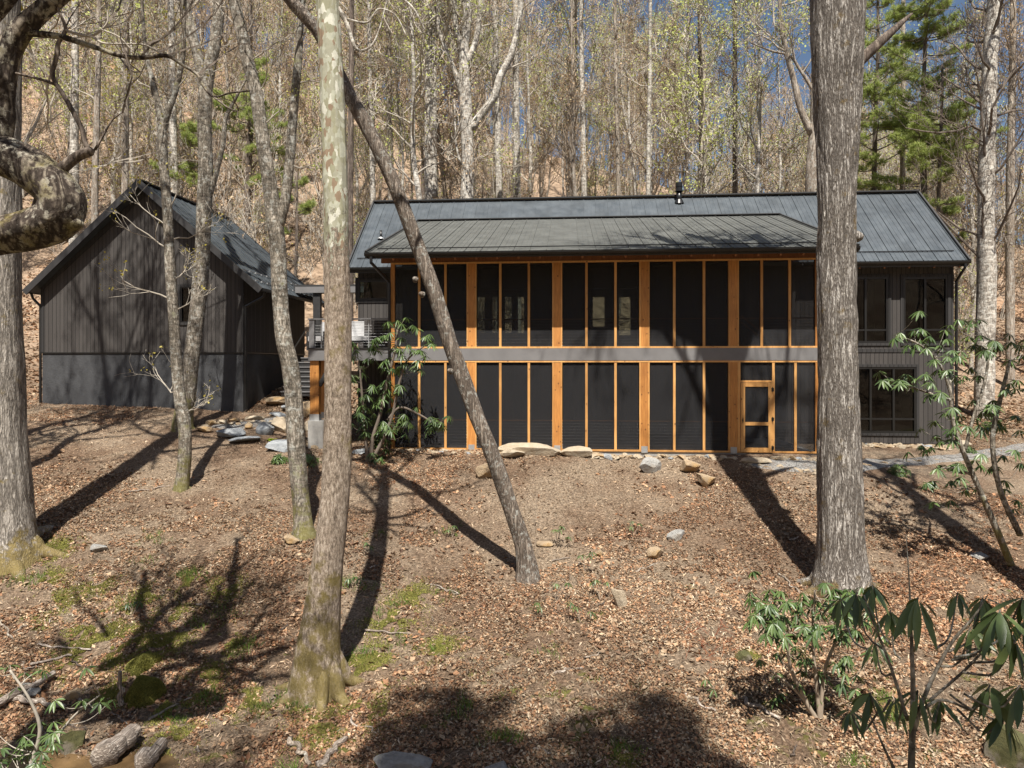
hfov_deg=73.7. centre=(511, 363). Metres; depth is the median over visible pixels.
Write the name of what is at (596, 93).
forest tree
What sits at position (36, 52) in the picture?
forest tree
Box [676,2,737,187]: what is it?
forest tree
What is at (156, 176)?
sapling
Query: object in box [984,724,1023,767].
boulder
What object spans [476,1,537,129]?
forest tree
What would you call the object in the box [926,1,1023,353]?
forest tree
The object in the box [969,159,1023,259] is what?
sapling
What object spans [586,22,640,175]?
forest tree
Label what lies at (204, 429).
path stone
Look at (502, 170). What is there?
sapling
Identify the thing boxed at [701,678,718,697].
seedling
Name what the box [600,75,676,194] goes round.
sapling
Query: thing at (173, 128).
woodland tree
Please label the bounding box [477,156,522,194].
sapling
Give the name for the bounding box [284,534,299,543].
boulder
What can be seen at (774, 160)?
sapling
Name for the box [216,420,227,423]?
path stone
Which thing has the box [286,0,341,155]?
forest tree
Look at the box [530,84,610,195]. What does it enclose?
forest tree
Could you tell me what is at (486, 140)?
sapling
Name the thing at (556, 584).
seedling
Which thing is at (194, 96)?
sapling
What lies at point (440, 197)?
sapling
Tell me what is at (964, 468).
shrub
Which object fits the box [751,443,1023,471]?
gravel path
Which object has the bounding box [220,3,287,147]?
sapling
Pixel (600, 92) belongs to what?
forest tree
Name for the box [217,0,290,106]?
sapling
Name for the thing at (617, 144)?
woodland tree
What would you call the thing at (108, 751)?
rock
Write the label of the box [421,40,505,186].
forest tree
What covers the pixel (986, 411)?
rhododendron
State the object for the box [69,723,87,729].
fallen twig
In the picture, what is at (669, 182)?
forest tree
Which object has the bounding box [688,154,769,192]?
sapling
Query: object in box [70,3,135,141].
forest tree
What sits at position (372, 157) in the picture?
woodland tree
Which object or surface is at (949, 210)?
pine tree
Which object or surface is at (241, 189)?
sapling
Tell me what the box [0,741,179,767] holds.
ground
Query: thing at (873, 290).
window
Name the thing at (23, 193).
forest tree
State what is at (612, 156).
forest tree
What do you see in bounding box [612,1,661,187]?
forest tree
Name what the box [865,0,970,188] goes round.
woodland tree
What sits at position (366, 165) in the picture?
forest tree
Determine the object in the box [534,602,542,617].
seedling
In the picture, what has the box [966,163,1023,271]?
sapling
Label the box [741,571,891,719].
rhododendron
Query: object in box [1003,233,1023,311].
sapling
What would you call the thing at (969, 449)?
shrub
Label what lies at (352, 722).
stick
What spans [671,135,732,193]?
sapling
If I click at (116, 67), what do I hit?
sapling
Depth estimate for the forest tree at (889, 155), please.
39.16 m
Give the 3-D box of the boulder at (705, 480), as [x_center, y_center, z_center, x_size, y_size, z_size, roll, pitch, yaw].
[5.110,3.111,17.963,0.497,0.456,0.374,0,0,0]
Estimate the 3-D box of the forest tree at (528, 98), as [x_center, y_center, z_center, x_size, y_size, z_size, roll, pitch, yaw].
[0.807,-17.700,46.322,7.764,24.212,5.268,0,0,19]
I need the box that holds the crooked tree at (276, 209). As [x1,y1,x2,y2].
[196,0,350,542]
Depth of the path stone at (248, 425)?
22.12 m
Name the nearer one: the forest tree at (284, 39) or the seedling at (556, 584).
the seedling at (556, 584)
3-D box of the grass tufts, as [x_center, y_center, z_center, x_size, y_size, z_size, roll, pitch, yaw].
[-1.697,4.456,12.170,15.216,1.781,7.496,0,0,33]
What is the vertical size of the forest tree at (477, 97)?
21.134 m
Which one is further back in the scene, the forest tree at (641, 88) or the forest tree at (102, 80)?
the forest tree at (641, 88)
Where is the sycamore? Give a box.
[272,0,425,711]
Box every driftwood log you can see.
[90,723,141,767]
[134,737,167,767]
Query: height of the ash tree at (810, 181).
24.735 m
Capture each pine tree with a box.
[148,119,216,190]
[212,55,287,234]
[278,171,316,275]
[857,0,920,190]
[857,0,1010,197]
[919,64,967,243]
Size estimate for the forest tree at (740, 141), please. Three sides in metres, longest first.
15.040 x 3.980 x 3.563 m
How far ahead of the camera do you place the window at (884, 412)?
23.30 m
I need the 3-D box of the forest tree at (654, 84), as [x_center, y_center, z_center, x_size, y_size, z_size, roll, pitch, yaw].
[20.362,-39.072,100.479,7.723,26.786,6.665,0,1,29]
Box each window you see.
[178,284,191,324]
[355,277,390,302]
[857,274,890,345]
[859,364,918,435]
[900,274,950,345]
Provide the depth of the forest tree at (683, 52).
57.74 m
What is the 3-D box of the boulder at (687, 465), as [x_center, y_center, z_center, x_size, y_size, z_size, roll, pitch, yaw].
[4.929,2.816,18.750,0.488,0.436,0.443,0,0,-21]
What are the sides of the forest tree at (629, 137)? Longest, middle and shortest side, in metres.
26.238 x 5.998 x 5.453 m
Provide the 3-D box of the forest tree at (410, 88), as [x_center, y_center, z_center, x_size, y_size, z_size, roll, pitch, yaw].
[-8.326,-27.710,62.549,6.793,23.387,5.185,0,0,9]
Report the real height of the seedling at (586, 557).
0.453 m
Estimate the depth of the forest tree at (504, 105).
121.33 m
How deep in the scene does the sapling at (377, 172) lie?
45.79 m
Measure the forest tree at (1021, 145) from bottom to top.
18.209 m
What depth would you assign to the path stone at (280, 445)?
20.16 m
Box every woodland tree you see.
[23,0,152,222]
[25,0,150,243]
[62,0,182,193]
[131,0,210,194]
[294,0,389,320]
[304,0,409,205]
[354,0,444,199]
[442,0,540,197]
[461,0,560,196]
[528,0,641,195]
[530,0,615,195]
[569,0,648,194]
[605,0,691,194]
[658,0,757,193]
[694,0,792,192]
[804,0,883,59]
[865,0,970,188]
[965,0,1023,388]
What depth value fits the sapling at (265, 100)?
55.38 m
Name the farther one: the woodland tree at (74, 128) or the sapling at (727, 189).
the sapling at (727, 189)
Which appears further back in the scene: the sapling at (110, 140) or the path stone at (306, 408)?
the sapling at (110, 140)
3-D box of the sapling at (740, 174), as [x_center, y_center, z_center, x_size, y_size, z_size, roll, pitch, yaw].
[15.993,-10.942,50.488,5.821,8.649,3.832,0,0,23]
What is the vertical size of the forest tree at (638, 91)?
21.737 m
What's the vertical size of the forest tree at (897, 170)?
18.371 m
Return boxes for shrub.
[271,453,288,464]
[306,451,321,466]
[887,464,911,477]
[946,462,967,471]
[959,444,976,453]
[979,417,1006,429]
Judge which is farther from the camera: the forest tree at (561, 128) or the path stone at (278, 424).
the forest tree at (561, 128)
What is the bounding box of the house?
[280,182,971,456]
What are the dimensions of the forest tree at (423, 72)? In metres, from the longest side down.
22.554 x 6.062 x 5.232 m
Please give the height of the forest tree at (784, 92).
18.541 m
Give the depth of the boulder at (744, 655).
10.82 m
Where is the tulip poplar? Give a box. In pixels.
[794,0,912,613]
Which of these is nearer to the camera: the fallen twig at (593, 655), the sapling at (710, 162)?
the fallen twig at (593, 655)
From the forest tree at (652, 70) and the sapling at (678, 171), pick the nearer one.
the sapling at (678, 171)
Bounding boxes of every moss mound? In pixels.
[124,652,161,675]
[124,674,166,708]
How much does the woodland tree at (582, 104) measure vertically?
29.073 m
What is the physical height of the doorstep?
0.182 m
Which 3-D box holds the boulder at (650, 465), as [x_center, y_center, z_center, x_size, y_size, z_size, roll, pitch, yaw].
[3.820,2.806,18.850,0.538,0.470,0.522,0,0,24]
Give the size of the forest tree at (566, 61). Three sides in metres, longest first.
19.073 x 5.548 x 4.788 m
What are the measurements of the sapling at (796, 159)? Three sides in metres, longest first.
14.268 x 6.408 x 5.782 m
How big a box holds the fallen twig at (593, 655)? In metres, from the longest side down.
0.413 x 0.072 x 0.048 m
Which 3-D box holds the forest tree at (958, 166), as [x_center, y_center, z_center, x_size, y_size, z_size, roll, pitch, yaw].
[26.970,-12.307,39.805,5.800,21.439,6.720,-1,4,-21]
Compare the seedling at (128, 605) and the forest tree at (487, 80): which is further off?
the forest tree at (487, 80)
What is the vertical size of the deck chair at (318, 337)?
0.950 m
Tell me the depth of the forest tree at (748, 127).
38.13 m
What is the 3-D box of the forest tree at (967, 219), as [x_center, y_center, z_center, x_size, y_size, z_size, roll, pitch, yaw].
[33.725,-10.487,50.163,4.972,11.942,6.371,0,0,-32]
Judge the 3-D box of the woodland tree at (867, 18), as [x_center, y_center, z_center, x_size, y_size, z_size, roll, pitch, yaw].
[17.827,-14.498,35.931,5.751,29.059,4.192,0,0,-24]
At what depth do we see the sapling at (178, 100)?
58.26 m
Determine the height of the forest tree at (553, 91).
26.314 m
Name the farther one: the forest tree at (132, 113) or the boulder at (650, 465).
the forest tree at (132, 113)
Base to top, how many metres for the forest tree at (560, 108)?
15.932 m
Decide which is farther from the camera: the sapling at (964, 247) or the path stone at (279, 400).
the sapling at (964, 247)
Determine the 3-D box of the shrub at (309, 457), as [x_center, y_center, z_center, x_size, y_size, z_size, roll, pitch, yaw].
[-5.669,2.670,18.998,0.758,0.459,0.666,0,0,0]
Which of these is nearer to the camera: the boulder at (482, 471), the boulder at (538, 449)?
the boulder at (482, 471)
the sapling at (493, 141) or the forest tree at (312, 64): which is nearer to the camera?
the sapling at (493, 141)
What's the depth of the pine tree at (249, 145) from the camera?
36.81 m
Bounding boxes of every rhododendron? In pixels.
[0,665,119,767]
[351,317,452,464]
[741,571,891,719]
[820,535,1023,767]
[872,311,1023,566]
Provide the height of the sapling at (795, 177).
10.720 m
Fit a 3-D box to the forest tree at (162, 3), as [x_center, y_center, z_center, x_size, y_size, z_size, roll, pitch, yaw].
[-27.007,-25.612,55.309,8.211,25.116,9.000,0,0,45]
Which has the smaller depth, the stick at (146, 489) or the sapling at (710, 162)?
the stick at (146, 489)
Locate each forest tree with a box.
[21,0,163,244]
[21,0,168,174]
[21,2,60,197]
[22,44,54,117]
[22,46,39,85]
[24,0,164,43]
[24,39,67,74]
[26,0,116,244]
[56,0,117,171]
[56,2,94,80]
[58,0,161,202]
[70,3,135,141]
[79,0,186,180]
[80,2,113,123]
[83,1,193,190]
[102,1,155,148]
[109,0,197,198]
[114,0,220,185]
[115,0,230,99]
[117,0,166,150]
[118,0,240,216]
[133,5,179,98]
[152,0,216,195]
[152,0,241,204]
[166,2,209,58]
[175,2,227,76]
[185,1,237,99]
[194,0,261,220]
[194,0,318,197]
[207,0,277,175]
[210,2,267,150]
[219,0,254,160]
[221,0,305,247]
[221,0,317,179]
[247,1,273,53]
[257,0,319,194]
[257,1,311,149]
[265,3,310,118]
[274,0,380,283]
[284,0,365,149]
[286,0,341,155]
[288,14,320,119]
[302,0,386,304]
[340,0,360,68]
[341,0,363,127]
[342,0,403,214]
[342,2,385,101]
[344,0,401,195]
[356,0,424,190]
[358,7,423,178]
[360,0,410,199]
[361,0,496,198]
[366,2,385,119]
[367,16,447,199]
[378,5,443,198]
[382,1,480,198]
[384,0,492,198]
[391,10,415,158]
[392,3,446,146]
[403,15,478,170]
[404,2,458,118]
[407,0,516,198]
[408,0,506,193]
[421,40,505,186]
[440,0,512,196]
[456,15,503,163]
[458,9,492,154]
[473,0,529,193]
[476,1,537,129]
[484,0,567,196]
[486,0,541,137]
[486,11,511,127]
[491,47,507,132]
[503,32,535,145]
[506,15,539,171]
[509,0,549,145]
[519,68,558,196]
[520,0,564,181]
[522,92,568,196]
[523,0,606,195]
[523,24,557,170]
[523,50,563,154]
[524,64,568,196]
[527,0,609,159]
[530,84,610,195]
[532,37,589,195]
[538,40,577,195]
[550,35,586,172]
[553,16,585,136]
[567,0,684,194]
[569,5,618,179]
[576,21,654,195]
[576,93,622,195]
[585,20,606,168]
[586,0,655,194]
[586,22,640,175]
[587,33,612,173]
[589,1,627,169]
[596,0,679,194]
[607,0,647,190]
[608,25,655,179]
[609,6,698,194]
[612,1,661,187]
[619,33,660,171]
[630,0,809,194]
[631,20,666,130]
[636,5,708,193]
[638,12,670,184]
[644,3,718,193]
[645,23,682,193]
[652,0,721,181]
[665,24,737,192]
[667,26,697,188]
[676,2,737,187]
[682,0,800,192]
[692,87,715,158]
[693,59,725,184]
[704,0,801,192]
[719,91,742,168]
[723,17,809,192]
[724,98,747,192]
[726,58,756,191]
[726,89,777,176]
[740,69,796,191]
[761,104,788,174]
[762,0,873,186]
[763,92,792,191]
[766,77,808,181]
[776,74,810,190]
[782,109,864,190]
[783,97,809,191]
[804,9,888,175]
[857,111,894,190]
[858,70,909,187]
[858,88,896,180]
[858,101,893,190]
[862,2,916,189]
[863,46,932,188]
[908,0,1022,329]
[910,85,955,182]
[916,91,957,199]
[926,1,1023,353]
[928,90,976,235]
[928,134,976,220]
[931,8,1023,375]
[934,143,1022,277]
[955,0,1023,249]
[969,116,1006,206]
[998,46,1023,214]
[1015,146,1023,246]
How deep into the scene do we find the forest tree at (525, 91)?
72.88 m
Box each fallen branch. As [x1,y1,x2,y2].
[0,670,55,705]
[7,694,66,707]
[117,670,124,706]
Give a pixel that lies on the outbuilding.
(92, 336)
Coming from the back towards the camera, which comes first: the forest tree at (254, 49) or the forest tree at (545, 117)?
the forest tree at (545, 117)
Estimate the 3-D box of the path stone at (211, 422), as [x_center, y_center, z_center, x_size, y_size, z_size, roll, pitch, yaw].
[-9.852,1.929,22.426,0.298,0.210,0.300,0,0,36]
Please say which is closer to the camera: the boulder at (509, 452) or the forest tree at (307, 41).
the boulder at (509, 452)
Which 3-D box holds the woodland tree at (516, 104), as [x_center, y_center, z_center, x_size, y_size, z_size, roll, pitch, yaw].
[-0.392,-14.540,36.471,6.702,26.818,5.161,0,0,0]
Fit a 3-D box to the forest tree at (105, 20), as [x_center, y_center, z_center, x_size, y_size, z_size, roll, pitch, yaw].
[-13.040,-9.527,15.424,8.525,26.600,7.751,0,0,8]
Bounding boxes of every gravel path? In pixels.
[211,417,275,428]
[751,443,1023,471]
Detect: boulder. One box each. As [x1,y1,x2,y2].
[22,683,40,696]
[55,730,85,754]
[62,687,81,700]
[90,544,107,551]
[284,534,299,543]
[373,751,432,767]
[475,463,491,478]
[485,760,507,767]
[498,443,560,455]
[500,448,524,457]
[536,541,553,545]
[560,446,591,456]
[611,588,626,607]
[639,457,661,472]
[647,546,663,558]
[667,529,684,540]
[680,459,700,471]
[696,473,715,487]
[734,650,752,662]
[970,552,988,560]
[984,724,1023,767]
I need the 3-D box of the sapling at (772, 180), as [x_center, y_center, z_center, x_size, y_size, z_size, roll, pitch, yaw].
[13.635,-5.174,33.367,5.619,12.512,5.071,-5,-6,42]
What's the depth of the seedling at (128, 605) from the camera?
12.40 m
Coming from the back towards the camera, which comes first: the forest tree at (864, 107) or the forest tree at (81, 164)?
the forest tree at (81, 164)
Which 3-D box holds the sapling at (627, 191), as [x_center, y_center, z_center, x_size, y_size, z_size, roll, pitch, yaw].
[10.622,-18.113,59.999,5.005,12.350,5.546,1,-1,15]
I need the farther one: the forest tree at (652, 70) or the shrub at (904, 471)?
the forest tree at (652, 70)
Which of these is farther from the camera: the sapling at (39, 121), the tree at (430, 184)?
the sapling at (39, 121)
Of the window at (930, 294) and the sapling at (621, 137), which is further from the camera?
the sapling at (621, 137)
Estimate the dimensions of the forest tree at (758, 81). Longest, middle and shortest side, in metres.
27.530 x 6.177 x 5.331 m
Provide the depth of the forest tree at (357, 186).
40.32 m
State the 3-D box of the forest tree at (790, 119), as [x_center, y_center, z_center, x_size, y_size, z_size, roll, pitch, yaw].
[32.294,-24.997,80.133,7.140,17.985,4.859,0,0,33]
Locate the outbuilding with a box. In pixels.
[22,179,323,411]
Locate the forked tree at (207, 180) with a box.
[154,0,278,431]
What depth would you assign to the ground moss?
11.68 m
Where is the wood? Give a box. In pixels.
[30,0,965,188]
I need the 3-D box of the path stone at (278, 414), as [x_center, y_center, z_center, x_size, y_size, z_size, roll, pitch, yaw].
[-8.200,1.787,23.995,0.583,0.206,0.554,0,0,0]
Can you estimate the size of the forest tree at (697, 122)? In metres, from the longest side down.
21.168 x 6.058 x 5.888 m
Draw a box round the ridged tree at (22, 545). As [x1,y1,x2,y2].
[0,0,65,581]
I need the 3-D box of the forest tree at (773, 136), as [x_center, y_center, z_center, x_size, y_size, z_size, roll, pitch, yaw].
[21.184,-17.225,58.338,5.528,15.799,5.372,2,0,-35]
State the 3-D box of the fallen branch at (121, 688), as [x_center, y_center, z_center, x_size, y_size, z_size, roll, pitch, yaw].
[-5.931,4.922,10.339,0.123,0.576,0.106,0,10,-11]
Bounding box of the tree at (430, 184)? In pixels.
[415,0,492,198]
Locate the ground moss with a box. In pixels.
[3,532,922,767]
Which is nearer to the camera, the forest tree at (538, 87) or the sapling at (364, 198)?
the sapling at (364, 198)
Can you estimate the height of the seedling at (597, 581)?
0.360 m
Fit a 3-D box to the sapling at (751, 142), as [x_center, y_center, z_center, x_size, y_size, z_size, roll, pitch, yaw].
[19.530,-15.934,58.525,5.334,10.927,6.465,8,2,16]
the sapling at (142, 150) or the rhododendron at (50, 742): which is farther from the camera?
the sapling at (142, 150)
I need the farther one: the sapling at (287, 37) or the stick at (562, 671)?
the sapling at (287, 37)
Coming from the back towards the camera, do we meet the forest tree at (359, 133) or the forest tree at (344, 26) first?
the forest tree at (344, 26)
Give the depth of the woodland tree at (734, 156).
36.91 m
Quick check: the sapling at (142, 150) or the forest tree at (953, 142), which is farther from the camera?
the forest tree at (953, 142)
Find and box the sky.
[46,0,1023,244]
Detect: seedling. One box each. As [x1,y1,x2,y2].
[121,601,144,612]
[344,577,364,586]
[363,542,373,554]
[444,526,457,537]
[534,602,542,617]
[551,526,571,544]
[552,582,572,600]
[565,601,595,621]
[577,552,596,570]
[589,580,610,599]
[627,521,642,536]
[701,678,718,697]
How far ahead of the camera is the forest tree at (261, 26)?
82.53 m
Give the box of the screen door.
[741,383,773,451]
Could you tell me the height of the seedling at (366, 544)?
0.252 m
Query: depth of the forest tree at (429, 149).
33.20 m
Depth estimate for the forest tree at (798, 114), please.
64.15 m
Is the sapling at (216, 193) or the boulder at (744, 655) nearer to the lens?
the boulder at (744, 655)
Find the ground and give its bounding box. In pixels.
[0,31,1023,767]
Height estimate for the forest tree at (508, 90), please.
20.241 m
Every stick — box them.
[0,619,12,638]
[29,654,72,665]
[37,643,91,649]
[129,485,169,491]
[148,697,191,720]
[287,736,311,764]
[315,736,347,767]
[350,717,375,733]
[364,629,410,633]
[430,583,458,594]
[527,743,551,754]
[554,667,582,673]
[635,563,657,572]
[685,692,716,711]
[742,696,780,719]
[778,573,799,592]
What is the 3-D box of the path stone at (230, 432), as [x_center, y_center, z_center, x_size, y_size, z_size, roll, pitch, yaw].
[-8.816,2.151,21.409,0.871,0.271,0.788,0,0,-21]
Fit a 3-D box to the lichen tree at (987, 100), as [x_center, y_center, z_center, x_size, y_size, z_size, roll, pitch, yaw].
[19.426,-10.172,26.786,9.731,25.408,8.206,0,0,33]
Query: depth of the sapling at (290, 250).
34.63 m
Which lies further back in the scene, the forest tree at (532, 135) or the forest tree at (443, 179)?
the forest tree at (532, 135)
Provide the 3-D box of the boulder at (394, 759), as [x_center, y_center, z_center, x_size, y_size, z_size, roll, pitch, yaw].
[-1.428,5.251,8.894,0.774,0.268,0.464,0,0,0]
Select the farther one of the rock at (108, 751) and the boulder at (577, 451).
the boulder at (577, 451)
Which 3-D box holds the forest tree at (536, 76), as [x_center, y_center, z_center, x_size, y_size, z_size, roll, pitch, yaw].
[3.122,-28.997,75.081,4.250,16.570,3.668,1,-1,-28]
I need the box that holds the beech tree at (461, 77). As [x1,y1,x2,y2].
[381,0,551,198]
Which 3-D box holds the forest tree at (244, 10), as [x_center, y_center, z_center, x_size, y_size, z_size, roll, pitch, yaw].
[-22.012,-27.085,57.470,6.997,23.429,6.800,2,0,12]
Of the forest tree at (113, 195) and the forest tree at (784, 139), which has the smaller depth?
the forest tree at (784, 139)
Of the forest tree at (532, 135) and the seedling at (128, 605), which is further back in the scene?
the forest tree at (532, 135)
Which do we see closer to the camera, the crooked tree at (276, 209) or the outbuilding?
the crooked tree at (276, 209)
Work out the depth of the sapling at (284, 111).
63.47 m
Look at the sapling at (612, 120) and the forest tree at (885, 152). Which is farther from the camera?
the sapling at (612, 120)
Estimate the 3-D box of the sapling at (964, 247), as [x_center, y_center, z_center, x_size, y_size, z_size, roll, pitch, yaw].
[25.527,-6.242,39.524,6.177,11.073,4.293,0,0,3]
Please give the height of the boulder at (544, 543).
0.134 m
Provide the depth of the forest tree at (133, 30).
57.33 m
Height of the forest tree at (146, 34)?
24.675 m
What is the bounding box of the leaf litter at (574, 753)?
[0,399,1023,767]
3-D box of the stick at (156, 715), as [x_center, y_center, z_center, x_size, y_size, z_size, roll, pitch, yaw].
[-5.178,5.215,10.333,0.076,0.077,0.650,0,8,42]
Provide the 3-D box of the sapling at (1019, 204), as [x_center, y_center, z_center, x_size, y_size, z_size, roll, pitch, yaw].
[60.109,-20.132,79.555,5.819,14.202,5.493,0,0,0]
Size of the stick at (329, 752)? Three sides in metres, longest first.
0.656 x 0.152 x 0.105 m
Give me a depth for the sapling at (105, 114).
57.06 m
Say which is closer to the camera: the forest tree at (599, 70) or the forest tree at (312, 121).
the forest tree at (312, 121)
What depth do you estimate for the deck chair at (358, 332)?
22.11 m
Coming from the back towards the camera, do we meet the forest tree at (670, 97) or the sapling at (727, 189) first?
the forest tree at (670, 97)
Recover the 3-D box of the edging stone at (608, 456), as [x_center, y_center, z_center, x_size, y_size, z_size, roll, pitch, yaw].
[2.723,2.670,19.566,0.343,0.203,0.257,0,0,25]
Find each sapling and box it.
[22,39,108,154]
[22,61,92,158]
[22,84,188,255]
[24,70,58,119]
[27,0,67,80]
[30,141,197,232]
[61,77,142,187]
[79,67,104,117]
[82,68,155,181]
[87,20,158,124]
[87,53,135,158]
[106,133,197,206]
[120,127,154,178]
[129,86,197,199]
[129,146,193,181]
[133,53,197,146]
[138,110,242,210]
[162,73,323,281]
[175,41,231,138]
[178,114,197,197]
[179,8,239,150]
[190,138,266,237]
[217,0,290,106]
[219,9,285,135]
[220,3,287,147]
[224,137,262,225]
[229,35,295,173]
[230,136,297,245]
[242,114,309,198]
[253,2,312,78]
[255,29,294,111]
[261,108,369,283]
[261,234,318,269]
[263,62,360,241]
[269,68,304,159]
[295,87,367,216]
[320,187,387,311]
[353,120,395,220]
[353,147,383,237]
[353,153,413,282]
[417,71,540,197]
[423,141,504,198]
[436,162,478,198]
[439,135,486,198]
[460,87,562,197]
[476,117,506,195]
[477,119,538,195]
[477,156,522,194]
[478,138,535,197]
[479,121,509,174]
[521,488,539,559]
[541,78,632,195]
[592,82,641,183]
[596,100,646,191]
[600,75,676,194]
[600,120,627,184]
[605,102,659,195]
[635,128,731,193]
[645,99,697,192]
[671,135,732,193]
[683,107,731,191]
[683,160,718,193]
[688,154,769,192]
[689,136,731,186]
[707,160,751,193]
[710,173,765,192]
[712,140,806,193]
[716,114,777,190]
[723,118,791,192]
[739,130,807,192]
[739,155,803,192]
[752,104,798,191]
[767,125,805,191]
[771,127,804,187]
[774,145,798,190]
[776,144,806,190]
[860,90,977,190]
[913,170,1015,346]
[914,165,1023,333]
[929,182,1004,335]
[930,158,976,345]
[935,185,976,305]
[954,211,1001,375]
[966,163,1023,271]
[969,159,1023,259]
[996,166,1023,236]
[996,189,1023,320]
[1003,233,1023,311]
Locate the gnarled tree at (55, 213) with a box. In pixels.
[0,0,305,255]
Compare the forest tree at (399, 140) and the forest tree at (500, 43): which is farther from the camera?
the forest tree at (500, 43)
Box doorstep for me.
[740,457,771,463]
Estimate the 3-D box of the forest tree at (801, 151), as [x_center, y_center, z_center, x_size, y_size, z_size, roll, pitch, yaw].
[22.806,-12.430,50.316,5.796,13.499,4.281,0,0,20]
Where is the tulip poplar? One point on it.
(841, 56)
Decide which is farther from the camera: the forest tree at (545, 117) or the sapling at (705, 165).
the sapling at (705, 165)
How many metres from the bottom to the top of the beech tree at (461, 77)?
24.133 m
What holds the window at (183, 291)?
in the outbuilding
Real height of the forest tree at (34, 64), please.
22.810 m
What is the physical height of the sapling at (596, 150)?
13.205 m
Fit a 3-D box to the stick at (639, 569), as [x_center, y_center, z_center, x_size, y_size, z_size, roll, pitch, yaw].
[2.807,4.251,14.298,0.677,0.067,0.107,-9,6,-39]
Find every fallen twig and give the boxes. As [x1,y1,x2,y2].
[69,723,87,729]
[584,651,604,657]
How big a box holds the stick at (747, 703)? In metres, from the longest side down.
0.640 x 0.173 x 0.086 m
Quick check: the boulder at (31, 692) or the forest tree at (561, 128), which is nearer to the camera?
the boulder at (31, 692)
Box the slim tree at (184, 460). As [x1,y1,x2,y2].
[87,0,242,492]
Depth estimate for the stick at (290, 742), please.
9.38 m
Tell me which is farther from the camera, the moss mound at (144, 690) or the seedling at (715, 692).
the moss mound at (144, 690)
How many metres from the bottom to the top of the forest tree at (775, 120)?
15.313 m
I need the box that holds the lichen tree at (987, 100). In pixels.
[872,0,1023,418]
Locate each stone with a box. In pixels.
[195,426,211,431]
[205,419,216,425]
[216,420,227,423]
[216,428,245,436]
[228,418,240,421]
[228,436,260,441]
[244,422,252,428]
[245,415,263,419]
[256,422,274,434]
[264,396,284,404]
[265,439,287,451]
[269,412,285,416]
[271,416,304,432]
[303,401,309,417]
[304,419,309,430]
[352,448,368,454]
[589,454,599,458]
[595,549,602,556]
[604,453,612,459]
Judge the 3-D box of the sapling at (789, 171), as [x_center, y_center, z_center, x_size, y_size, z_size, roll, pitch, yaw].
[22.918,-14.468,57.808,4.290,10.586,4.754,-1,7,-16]
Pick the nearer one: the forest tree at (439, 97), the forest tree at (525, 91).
the forest tree at (439, 97)
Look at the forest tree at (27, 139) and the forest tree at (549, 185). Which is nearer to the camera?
the forest tree at (27, 139)
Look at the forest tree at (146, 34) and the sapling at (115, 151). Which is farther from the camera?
the forest tree at (146, 34)
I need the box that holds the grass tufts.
[2,521,906,767]
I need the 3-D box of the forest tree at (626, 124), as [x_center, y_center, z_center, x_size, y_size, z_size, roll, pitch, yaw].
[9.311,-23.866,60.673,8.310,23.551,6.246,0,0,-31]
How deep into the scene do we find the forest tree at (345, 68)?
73.66 m
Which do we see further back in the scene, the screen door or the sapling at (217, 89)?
the sapling at (217, 89)
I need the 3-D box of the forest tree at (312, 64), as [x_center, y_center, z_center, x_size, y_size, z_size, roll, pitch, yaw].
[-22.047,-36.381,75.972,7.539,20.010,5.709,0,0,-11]
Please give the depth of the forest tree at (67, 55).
78.53 m
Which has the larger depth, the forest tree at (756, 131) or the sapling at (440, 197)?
the forest tree at (756, 131)
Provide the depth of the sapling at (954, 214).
31.51 m
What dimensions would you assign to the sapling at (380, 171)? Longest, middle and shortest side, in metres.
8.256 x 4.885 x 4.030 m
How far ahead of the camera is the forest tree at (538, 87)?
81.73 m
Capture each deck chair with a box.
[306,322,323,349]
[352,321,367,347]
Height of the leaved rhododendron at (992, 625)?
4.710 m
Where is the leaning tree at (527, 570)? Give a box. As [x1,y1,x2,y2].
[283,0,540,584]
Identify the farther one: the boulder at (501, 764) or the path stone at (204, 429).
the path stone at (204, 429)
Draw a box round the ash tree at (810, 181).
[710,0,816,191]
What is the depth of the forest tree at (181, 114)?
43.72 m
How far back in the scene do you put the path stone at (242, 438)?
20.85 m
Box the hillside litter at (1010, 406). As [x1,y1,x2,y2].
[22,106,1023,429]

